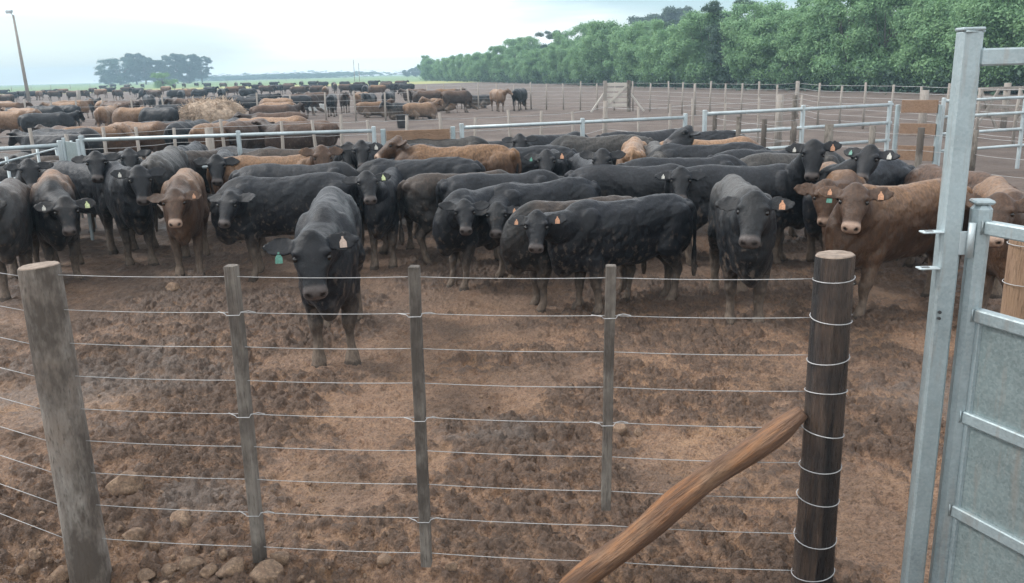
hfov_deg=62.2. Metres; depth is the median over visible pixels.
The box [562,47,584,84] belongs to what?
broadleaf tree
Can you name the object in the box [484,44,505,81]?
broadleaf tree
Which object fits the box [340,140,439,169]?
cow
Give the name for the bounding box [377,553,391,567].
stone
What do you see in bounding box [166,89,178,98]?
cow
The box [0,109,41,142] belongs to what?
cow
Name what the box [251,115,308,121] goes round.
cow
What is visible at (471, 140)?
cow
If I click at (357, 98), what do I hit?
cow
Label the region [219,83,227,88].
cow
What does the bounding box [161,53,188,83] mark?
gum tree
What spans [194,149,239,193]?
cow
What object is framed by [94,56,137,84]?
dark tree
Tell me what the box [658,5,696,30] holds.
broadleaf tree
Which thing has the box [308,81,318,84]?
cow
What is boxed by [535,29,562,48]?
broadleaf tree
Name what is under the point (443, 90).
cow
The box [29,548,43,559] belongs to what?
stone
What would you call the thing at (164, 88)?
cow
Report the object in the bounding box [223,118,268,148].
cow
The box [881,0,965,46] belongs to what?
broadleaf tree
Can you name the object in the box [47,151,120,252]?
cow
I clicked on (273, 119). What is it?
cow
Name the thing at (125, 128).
cow
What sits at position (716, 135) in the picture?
cow
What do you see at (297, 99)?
cow
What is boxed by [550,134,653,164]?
cow
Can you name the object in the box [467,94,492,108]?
cow
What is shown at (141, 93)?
cow
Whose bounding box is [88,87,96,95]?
cow
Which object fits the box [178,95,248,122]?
hay heap
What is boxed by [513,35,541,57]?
broadleaf tree
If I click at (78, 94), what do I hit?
wooden post
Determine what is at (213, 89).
cow
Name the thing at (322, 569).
stone
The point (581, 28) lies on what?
broadleaf tree
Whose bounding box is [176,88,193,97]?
cow
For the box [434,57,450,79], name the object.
broadleaf tree
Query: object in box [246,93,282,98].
cow
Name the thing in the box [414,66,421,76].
dark tree
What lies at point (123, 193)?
cow
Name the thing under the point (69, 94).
cow
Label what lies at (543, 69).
broadleaf tree
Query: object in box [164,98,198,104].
cow
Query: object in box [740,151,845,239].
cow
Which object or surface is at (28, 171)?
cow
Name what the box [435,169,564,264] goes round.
cow
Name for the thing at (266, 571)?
stone
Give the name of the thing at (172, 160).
cow
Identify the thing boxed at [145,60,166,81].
gum tree
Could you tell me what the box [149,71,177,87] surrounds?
bush
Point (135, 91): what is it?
cow
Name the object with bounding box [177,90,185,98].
cow
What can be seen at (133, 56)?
gum tree
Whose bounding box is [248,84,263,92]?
cow
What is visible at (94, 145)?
cow
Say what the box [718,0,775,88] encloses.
broadleaf tree
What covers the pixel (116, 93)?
cow
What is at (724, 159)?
cow
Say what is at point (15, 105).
cow
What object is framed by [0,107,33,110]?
cow
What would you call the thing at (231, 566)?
stone
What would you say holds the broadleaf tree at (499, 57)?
on the ground
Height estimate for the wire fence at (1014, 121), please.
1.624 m
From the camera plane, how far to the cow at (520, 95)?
47.82 m
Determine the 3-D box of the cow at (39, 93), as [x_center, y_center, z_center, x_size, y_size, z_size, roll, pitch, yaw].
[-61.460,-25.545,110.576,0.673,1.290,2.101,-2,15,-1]
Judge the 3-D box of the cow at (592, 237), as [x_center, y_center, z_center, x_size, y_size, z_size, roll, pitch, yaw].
[0.871,-0.311,7.829,1.953,1.111,0.481,-9,16,-27]
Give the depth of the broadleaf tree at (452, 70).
199.23 m
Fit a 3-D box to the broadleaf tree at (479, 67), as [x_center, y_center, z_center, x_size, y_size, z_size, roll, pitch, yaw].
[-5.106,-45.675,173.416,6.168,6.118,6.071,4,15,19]
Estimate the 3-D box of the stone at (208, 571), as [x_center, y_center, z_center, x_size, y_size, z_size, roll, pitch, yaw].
[-1.368,1.270,3.842,0.056,0.064,0.081,-7,11,28]
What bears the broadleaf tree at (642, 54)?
on the ground
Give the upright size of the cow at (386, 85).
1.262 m
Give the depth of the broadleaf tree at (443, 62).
208.50 m
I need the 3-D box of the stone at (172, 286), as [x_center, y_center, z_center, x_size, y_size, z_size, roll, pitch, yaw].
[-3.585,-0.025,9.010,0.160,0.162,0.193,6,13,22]
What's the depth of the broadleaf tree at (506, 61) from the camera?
154.52 m
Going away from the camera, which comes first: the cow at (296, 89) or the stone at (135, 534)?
the stone at (135, 534)
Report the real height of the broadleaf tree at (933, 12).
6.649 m
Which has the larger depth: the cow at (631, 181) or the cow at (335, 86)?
the cow at (335, 86)
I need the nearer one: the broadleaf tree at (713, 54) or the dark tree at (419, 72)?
the broadleaf tree at (713, 54)
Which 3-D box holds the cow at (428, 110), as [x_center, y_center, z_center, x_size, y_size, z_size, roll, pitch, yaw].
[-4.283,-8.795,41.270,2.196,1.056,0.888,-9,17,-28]
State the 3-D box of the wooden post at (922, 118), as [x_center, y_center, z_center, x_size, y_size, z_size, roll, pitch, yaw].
[11.857,-5.020,24.520,0.232,1.554,0.223,-2,15,0]
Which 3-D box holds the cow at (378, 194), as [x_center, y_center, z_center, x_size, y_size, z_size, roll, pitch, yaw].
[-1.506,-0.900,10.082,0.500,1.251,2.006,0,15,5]
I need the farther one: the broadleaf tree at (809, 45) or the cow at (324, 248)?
the broadleaf tree at (809, 45)
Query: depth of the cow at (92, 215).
12.68 m
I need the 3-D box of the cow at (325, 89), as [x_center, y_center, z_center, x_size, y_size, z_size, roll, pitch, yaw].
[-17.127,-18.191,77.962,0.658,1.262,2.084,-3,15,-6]
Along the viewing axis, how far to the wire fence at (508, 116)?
16.86 m
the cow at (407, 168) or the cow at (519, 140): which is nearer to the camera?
the cow at (407, 168)
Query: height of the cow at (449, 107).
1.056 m
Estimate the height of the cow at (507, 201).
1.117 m
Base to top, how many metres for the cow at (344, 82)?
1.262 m
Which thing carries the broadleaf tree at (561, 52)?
on the ground
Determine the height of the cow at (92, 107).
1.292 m
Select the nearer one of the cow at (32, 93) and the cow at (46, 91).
the cow at (32, 93)
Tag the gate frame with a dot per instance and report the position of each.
(971, 55)
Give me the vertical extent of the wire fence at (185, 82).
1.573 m
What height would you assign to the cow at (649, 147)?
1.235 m
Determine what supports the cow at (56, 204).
on the ground
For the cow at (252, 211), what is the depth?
9.41 m
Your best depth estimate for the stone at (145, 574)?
3.98 m
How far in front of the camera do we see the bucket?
35.15 m
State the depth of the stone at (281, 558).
3.87 m
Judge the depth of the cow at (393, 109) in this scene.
41.44 m
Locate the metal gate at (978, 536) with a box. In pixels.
[928,198,1023,582]
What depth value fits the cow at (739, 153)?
10.61 m
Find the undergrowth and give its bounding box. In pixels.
[416,62,1023,94]
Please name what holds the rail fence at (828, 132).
on the ground
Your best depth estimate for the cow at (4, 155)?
13.66 m
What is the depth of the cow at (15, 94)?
104.51 m
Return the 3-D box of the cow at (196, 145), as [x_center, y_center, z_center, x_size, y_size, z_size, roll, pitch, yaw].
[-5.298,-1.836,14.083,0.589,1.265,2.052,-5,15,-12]
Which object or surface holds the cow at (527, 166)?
on the ground
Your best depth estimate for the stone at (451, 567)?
3.79 m
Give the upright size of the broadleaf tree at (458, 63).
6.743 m
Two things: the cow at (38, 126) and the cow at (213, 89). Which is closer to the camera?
the cow at (38, 126)
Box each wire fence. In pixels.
[0,95,802,158]
[0,273,60,536]
[10,75,403,90]
[10,89,410,125]
[17,250,855,582]
[426,81,1023,143]
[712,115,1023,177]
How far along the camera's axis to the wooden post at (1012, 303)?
4.05 m
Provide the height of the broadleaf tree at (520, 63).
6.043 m
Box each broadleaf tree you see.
[416,55,429,80]
[419,58,437,79]
[429,62,442,78]
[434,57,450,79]
[439,58,452,80]
[446,55,461,80]
[454,53,468,80]
[460,53,475,81]
[466,52,486,81]
[471,53,499,81]
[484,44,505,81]
[492,53,512,81]
[500,44,524,82]
[502,37,520,57]
[507,57,524,82]
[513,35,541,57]
[514,48,542,82]
[519,51,546,82]
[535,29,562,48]
[537,47,556,83]
[544,44,572,83]
[550,29,576,46]
[555,38,577,83]
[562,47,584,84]
[566,36,600,83]
[571,20,606,44]
[574,18,623,84]
[602,29,623,82]
[606,28,647,85]
[616,17,668,86]
[622,19,654,34]
[626,15,664,25]
[633,31,667,86]
[644,13,679,20]
[646,26,683,85]
[657,17,721,87]
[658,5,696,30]
[663,19,677,28]
[675,9,734,87]
[700,0,756,88]
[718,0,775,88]
[732,15,802,88]
[744,0,792,28]
[757,9,827,89]
[773,1,849,88]
[787,0,844,22]
[807,0,888,90]
[842,0,915,91]
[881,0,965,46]
[890,0,954,89]
[904,0,1009,91]
[941,0,1023,93]
[998,14,1023,72]
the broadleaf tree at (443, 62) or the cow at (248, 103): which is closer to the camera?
the cow at (248, 103)
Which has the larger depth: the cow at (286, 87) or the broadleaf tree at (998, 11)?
the cow at (286, 87)
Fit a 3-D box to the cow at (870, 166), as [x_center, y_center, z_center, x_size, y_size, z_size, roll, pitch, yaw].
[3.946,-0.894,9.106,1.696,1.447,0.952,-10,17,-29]
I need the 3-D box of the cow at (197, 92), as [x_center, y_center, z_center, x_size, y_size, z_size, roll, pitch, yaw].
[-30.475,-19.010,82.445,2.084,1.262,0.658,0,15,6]
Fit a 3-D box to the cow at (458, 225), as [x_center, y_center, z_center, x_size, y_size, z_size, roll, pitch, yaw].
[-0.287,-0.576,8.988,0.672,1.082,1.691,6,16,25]
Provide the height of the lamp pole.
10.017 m
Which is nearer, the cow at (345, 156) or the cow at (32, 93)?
the cow at (345, 156)
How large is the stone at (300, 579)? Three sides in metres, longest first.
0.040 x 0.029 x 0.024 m
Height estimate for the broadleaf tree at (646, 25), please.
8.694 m
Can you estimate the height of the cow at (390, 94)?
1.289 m
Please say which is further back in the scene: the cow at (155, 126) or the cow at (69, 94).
the cow at (69, 94)
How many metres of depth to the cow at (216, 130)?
19.41 m
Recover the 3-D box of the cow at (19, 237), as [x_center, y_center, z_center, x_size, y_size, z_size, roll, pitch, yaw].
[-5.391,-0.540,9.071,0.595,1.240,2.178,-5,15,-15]
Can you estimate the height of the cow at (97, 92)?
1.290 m
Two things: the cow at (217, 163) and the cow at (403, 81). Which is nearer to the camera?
the cow at (217, 163)
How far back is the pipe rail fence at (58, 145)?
11.70 m
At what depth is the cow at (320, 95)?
52.52 m
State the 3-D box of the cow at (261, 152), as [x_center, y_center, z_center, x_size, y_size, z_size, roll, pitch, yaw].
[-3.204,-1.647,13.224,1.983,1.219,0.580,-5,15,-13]
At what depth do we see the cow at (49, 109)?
37.41 m
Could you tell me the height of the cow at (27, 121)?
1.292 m
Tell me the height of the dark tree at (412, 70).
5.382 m
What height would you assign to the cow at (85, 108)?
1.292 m
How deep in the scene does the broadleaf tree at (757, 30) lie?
73.04 m
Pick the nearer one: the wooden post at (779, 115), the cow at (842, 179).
the cow at (842, 179)
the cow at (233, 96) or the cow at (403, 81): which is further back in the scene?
the cow at (403, 81)
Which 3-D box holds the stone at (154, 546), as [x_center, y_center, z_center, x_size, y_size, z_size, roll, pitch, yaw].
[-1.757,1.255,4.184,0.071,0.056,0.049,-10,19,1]
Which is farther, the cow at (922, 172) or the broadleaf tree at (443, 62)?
the broadleaf tree at (443, 62)
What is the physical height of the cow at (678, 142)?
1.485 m
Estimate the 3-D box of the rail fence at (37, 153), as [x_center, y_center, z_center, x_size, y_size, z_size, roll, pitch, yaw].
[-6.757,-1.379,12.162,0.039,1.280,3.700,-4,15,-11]
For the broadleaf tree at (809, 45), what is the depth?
67.20 m
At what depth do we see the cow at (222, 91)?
81.64 m
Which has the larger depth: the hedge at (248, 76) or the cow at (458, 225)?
the hedge at (248, 76)
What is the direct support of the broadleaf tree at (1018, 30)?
on the ground
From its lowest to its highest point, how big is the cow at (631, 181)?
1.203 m
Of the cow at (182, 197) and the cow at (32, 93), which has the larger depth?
the cow at (32, 93)
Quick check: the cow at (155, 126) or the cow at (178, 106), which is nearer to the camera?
the cow at (155, 126)
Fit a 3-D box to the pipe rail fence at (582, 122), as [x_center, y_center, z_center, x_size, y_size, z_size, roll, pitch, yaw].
[1.095,-2.086,14.043,3.982,1.530,0.062,-6,15,-17]
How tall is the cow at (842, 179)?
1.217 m
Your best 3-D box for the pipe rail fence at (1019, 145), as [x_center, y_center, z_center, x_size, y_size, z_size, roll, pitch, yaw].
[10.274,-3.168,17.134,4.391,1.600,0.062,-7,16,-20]
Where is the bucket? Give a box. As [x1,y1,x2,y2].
[395,114,408,127]
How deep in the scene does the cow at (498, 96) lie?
46.97 m
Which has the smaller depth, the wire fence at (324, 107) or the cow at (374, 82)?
the wire fence at (324, 107)
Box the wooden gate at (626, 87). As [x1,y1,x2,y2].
[590,80,644,111]
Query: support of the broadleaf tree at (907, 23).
on the ground
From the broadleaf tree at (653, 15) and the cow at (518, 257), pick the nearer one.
the cow at (518, 257)
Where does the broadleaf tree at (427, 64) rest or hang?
on the ground
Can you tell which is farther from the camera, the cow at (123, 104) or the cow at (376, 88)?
the cow at (376, 88)
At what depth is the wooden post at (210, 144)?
15.99 m
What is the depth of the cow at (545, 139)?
13.73 m
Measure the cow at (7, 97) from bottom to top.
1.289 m
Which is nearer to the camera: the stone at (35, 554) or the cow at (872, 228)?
the stone at (35, 554)
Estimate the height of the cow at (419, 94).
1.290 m
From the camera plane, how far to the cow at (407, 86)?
83.43 m
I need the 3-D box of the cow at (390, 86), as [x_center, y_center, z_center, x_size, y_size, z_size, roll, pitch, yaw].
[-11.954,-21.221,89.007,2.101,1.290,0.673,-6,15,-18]
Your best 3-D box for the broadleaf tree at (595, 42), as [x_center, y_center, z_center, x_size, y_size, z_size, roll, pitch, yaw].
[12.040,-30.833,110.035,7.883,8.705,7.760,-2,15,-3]
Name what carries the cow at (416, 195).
on the ground
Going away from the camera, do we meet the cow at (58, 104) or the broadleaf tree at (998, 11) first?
the cow at (58, 104)
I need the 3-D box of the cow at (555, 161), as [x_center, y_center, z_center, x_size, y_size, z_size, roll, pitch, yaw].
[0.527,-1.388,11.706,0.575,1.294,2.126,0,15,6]
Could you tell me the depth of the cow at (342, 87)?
94.40 m
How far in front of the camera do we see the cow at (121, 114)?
32.35 m
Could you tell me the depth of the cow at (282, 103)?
33.94 m
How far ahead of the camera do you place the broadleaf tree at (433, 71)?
224.09 m
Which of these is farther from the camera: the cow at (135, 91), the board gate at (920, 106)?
the cow at (135, 91)
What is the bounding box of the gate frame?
[900,27,1023,582]
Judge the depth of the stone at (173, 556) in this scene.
4.09 m
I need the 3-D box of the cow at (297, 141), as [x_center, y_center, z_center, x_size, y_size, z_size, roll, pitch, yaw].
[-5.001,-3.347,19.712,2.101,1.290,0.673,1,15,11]
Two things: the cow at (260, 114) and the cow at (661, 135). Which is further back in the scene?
the cow at (260, 114)
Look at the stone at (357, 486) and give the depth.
4.63 m
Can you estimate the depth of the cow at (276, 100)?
40.32 m
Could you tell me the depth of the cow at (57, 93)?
104.78 m
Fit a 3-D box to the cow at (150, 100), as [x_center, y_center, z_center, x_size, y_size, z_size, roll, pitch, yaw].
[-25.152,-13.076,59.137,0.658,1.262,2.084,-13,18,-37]
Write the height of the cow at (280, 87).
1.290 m
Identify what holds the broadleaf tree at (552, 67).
on the ground
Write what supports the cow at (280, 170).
on the ground
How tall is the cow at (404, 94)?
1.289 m
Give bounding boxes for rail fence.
[0,140,64,160]
[0,140,83,217]
[78,126,376,227]
[459,113,687,137]
[702,101,893,159]
[937,96,1023,168]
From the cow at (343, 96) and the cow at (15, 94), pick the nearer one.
the cow at (343, 96)
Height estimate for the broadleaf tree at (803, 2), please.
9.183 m
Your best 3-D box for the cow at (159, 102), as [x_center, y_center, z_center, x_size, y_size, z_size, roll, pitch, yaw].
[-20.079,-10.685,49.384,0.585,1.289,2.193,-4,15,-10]
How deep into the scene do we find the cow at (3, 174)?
11.59 m
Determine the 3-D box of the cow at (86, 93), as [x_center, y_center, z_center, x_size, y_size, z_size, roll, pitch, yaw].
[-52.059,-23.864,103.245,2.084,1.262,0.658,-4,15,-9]
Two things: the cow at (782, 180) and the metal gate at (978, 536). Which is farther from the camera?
the cow at (782, 180)
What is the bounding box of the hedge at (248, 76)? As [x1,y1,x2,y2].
[125,70,410,81]
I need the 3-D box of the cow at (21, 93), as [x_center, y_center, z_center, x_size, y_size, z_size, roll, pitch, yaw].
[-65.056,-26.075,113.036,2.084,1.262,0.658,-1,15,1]
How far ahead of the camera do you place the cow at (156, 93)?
86.59 m
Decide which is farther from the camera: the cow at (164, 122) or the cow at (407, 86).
the cow at (407, 86)
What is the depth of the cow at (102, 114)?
34.60 m
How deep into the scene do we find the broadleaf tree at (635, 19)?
199.23 m
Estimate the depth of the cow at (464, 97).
46.77 m
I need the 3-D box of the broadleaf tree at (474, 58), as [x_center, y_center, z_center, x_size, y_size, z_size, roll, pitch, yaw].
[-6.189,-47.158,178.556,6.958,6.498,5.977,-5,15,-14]
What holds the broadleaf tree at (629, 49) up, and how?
on the ground
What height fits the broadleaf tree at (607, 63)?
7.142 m
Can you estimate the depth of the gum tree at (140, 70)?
414.00 m
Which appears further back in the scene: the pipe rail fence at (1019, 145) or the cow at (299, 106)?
the cow at (299, 106)
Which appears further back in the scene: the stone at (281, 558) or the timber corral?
the timber corral
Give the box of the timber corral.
[973,83,1023,129]
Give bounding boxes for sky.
[0,0,897,84]
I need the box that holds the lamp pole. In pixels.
[5,9,30,101]
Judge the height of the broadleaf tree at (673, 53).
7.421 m
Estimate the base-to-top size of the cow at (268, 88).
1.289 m
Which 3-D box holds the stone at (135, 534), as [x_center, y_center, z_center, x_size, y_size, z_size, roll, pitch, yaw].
[-1.873,1.213,4.208,0.094,0.084,0.110,10,9,28]
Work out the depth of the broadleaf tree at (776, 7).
80.81 m
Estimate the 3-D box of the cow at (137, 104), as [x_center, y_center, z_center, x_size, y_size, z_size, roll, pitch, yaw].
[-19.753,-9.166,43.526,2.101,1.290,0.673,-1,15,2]
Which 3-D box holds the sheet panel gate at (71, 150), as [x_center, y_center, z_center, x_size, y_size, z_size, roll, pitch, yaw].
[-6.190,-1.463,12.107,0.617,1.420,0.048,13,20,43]
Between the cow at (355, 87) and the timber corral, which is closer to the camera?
the timber corral
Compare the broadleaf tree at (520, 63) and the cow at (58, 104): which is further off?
the broadleaf tree at (520, 63)
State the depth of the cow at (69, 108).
38.07 m
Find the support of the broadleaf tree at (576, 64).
on the ground
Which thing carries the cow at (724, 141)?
on the ground
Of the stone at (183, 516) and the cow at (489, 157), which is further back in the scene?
the cow at (489, 157)
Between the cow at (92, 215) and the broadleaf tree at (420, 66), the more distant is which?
the broadleaf tree at (420, 66)
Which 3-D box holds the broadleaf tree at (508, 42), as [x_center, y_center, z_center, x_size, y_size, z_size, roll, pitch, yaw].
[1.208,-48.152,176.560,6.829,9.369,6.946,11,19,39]
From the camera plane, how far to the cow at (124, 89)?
131.86 m
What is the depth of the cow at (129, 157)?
11.72 m
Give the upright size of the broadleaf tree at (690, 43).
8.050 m
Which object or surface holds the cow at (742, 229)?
on the ground
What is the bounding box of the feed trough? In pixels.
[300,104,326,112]
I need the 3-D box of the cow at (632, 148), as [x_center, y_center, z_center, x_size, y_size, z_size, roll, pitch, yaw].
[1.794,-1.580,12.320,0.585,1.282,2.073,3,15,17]
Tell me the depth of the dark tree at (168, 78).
414.97 m
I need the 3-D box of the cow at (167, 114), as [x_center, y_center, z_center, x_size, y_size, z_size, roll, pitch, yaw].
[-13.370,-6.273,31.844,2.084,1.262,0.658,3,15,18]
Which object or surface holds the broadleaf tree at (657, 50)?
on the ground
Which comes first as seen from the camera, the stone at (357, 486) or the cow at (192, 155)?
the stone at (357, 486)
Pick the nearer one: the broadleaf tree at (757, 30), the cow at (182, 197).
the cow at (182, 197)
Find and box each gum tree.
[120,53,146,84]
[130,57,156,84]
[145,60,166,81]
[156,60,175,77]
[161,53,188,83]
[180,54,201,82]
[188,56,214,82]
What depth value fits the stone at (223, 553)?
3.94 m
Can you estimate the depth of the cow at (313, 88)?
87.42 m
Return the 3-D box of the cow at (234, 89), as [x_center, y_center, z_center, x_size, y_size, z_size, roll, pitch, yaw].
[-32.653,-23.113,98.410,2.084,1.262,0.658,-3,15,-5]
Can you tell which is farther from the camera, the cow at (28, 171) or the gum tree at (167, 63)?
the gum tree at (167, 63)
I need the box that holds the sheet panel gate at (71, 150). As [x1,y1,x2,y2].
[61,138,94,239]
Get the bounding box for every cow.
[0,89,9,93]
[0,94,14,101]
[0,101,33,108]
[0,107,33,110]
[0,107,38,132]
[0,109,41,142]
[0,152,34,166]
[0,155,46,181]
[0,177,39,301]
[3,158,53,256]
[6,91,18,101]
[6,129,89,155]
[16,91,31,99]
[17,110,84,131]
[22,91,37,99]
[29,169,95,279]
[30,152,163,218]
[31,105,63,112]
[32,124,94,130]
[34,127,103,153]
[35,90,45,99]
[39,105,81,125]
[40,89,55,97]
[40,102,80,125]
[44,160,95,232]
[47,90,63,100]
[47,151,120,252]
[57,99,93,121]
[63,124,144,160]
[66,90,84,100]
[80,90,92,97]
[84,97,100,117]
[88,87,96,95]
[92,89,107,97]
[94,100,105,124]
[94,102,129,124]
[94,104,119,126]
[96,161,166,265]
[104,87,116,91]
[108,122,134,136]
[109,100,145,107]
[112,89,123,100]
[112,107,151,123]
[115,148,151,233]
[120,87,133,94]
[120,119,184,151]
[129,88,143,96]
[137,89,151,98]
[138,107,178,121]
[140,145,210,248]
[141,120,191,158]
[142,94,155,106]
[143,90,161,97]
[147,168,209,275]
[153,104,185,112]
[158,96,172,104]
[160,86,170,93]
[163,119,208,145]
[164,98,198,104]
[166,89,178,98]
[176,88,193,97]
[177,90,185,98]
[177,141,210,211]
[185,146,236,193]
[188,121,230,148]
[190,95,224,99]
[191,89,208,96]
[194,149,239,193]
[203,86,219,96]
[206,145,342,242]
[207,172,364,282]
[208,146,275,202]
[212,117,238,122]
[217,88,229,95]
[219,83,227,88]
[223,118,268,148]
[224,86,238,94]
[225,95,243,100]
[228,161,382,255]
[232,97,261,110]
[233,111,306,118]
[237,117,293,122]
[238,88,257,95]
[241,146,327,156]
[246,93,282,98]
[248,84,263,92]
[249,102,306,114]
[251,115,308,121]
[251,119,339,148]
[258,85,276,93]
[258,98,292,104]
[259,102,300,112]
[262,186,365,367]
[271,85,282,93]
[279,84,294,93]
[281,95,311,118]
[289,86,309,93]
[291,93,324,114]
[296,92,327,111]
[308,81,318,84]
[308,85,323,92]
[315,81,328,86]
[322,86,328,93]
[326,93,337,116]
[328,141,371,168]
[333,83,337,92]
[338,84,355,94]
[339,81,349,83]
[339,92,349,112]
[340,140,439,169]
[342,167,413,270]
[349,83,368,95]
[353,92,367,102]
[356,98,394,117]
[357,157,485,254]
[359,93,376,101]
[362,85,367,91]
[368,80,380,85]
[368,85,385,92]
[374,135,521,238]
[378,100,423,119]
[379,82,396,90]
[381,90,396,101]
[388,83,406,94]
[393,83,414,95]
[395,80,408,83]
[396,169,509,264]
[397,88,425,102]
[403,99,442,119]
[407,136,489,146]
[408,90,440,111]
[418,96,457,112]
[432,182,528,290]
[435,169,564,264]
[436,88,464,108]
[441,90,477,112]
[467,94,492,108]
[475,177,600,279]
[487,133,537,147]
[489,88,512,111]
[500,195,646,312]
[508,193,696,314]
[509,145,577,173]
[511,88,527,110]
[524,144,569,175]
[529,131,587,145]
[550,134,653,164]
[564,163,706,256]
[568,148,625,170]
[595,128,674,141]
[616,136,646,164]
[617,154,747,167]
[644,141,667,157]
[646,125,770,157]
[660,136,759,144]
[664,139,841,266]
[694,130,746,139]
[706,149,806,237]
[707,174,794,325]
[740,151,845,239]
[794,161,866,284]
[802,144,913,261]
[817,178,972,319]
[902,164,1016,267]
[965,175,1023,308]
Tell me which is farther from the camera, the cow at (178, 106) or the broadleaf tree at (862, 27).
the broadleaf tree at (862, 27)
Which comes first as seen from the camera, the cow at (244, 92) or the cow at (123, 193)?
the cow at (123, 193)
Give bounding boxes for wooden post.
[76,90,80,99]
[204,127,214,149]
[773,94,783,145]
[789,95,796,144]
[916,90,928,137]
[1000,240,1023,319]
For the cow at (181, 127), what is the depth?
20.32 m
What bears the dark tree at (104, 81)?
on the ground
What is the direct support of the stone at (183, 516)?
on the ground
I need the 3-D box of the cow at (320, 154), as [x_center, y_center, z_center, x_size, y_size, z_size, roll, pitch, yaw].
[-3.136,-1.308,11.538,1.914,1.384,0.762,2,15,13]
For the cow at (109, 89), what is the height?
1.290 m
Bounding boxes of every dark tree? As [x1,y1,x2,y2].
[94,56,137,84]
[95,69,116,84]
[151,77,171,81]
[178,75,196,82]
[402,70,410,76]
[408,68,418,76]
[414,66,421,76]
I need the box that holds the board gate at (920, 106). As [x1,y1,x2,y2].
[892,100,942,164]
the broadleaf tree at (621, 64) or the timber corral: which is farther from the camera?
the broadleaf tree at (621, 64)
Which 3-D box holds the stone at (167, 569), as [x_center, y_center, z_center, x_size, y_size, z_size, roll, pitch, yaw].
[-1.610,1.321,4.002,0.086,0.077,0.101,-24,13,-30]
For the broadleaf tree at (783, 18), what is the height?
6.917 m
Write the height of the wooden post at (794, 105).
1.602 m
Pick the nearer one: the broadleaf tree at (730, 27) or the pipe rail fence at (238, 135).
the pipe rail fence at (238, 135)
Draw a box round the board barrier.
[380,126,455,145]
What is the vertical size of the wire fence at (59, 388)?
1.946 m
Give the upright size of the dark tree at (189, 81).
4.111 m
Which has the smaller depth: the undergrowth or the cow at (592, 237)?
the cow at (592, 237)
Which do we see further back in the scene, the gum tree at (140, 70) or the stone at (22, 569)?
the gum tree at (140, 70)
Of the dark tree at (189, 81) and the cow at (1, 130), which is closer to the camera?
the cow at (1, 130)
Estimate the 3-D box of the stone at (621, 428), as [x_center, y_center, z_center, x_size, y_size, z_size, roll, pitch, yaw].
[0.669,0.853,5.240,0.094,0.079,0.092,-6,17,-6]
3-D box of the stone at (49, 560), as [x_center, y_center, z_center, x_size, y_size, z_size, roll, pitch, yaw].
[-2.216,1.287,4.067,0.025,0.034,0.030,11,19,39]
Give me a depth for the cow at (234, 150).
13.26 m
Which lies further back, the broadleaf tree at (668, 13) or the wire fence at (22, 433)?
the broadleaf tree at (668, 13)
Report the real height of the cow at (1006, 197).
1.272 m
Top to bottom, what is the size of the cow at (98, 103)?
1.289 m
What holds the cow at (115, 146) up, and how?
on the ground
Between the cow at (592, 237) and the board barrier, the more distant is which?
the board barrier
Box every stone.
[15,564,28,574]
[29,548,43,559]
[46,557,52,562]
[49,565,68,582]
[105,470,144,497]
[122,527,146,547]
[137,568,155,581]
[149,541,160,551]
[161,563,177,576]
[165,282,181,291]
[169,507,191,528]
[170,553,175,559]
[178,556,207,574]
[199,564,217,578]
[215,557,244,578]
[219,548,227,559]
[249,559,283,582]
[270,551,288,565]
[296,575,304,582]
[319,567,324,572]
[353,484,361,489]
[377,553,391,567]
[445,562,457,571]
[613,422,627,434]
[634,428,642,436]
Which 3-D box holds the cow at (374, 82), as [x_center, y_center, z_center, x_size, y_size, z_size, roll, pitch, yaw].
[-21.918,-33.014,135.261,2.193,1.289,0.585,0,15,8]
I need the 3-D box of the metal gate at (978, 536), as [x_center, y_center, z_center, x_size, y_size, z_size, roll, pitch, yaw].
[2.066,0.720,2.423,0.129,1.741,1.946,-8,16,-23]
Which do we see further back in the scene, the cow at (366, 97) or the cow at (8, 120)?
the cow at (366, 97)
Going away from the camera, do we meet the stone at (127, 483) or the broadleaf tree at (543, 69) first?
the stone at (127, 483)
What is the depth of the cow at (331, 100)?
46.09 m
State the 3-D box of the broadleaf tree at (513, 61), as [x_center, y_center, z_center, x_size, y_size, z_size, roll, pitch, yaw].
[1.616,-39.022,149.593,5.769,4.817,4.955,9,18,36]
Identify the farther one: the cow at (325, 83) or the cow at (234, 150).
the cow at (325, 83)
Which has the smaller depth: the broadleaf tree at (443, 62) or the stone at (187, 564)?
the stone at (187, 564)
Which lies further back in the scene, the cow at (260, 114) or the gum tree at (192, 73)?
the gum tree at (192, 73)
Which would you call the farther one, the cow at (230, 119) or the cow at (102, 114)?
the cow at (102, 114)
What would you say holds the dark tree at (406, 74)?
on the ground
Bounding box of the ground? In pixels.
[0,75,1023,582]
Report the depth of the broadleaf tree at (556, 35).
140.16 m
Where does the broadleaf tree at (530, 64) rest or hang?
on the ground
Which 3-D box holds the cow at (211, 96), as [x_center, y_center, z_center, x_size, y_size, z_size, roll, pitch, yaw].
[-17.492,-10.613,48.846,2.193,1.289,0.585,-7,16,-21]
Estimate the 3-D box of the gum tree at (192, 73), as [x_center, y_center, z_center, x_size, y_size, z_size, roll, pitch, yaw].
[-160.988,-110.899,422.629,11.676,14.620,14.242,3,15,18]
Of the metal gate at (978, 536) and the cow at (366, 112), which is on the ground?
the cow at (366, 112)

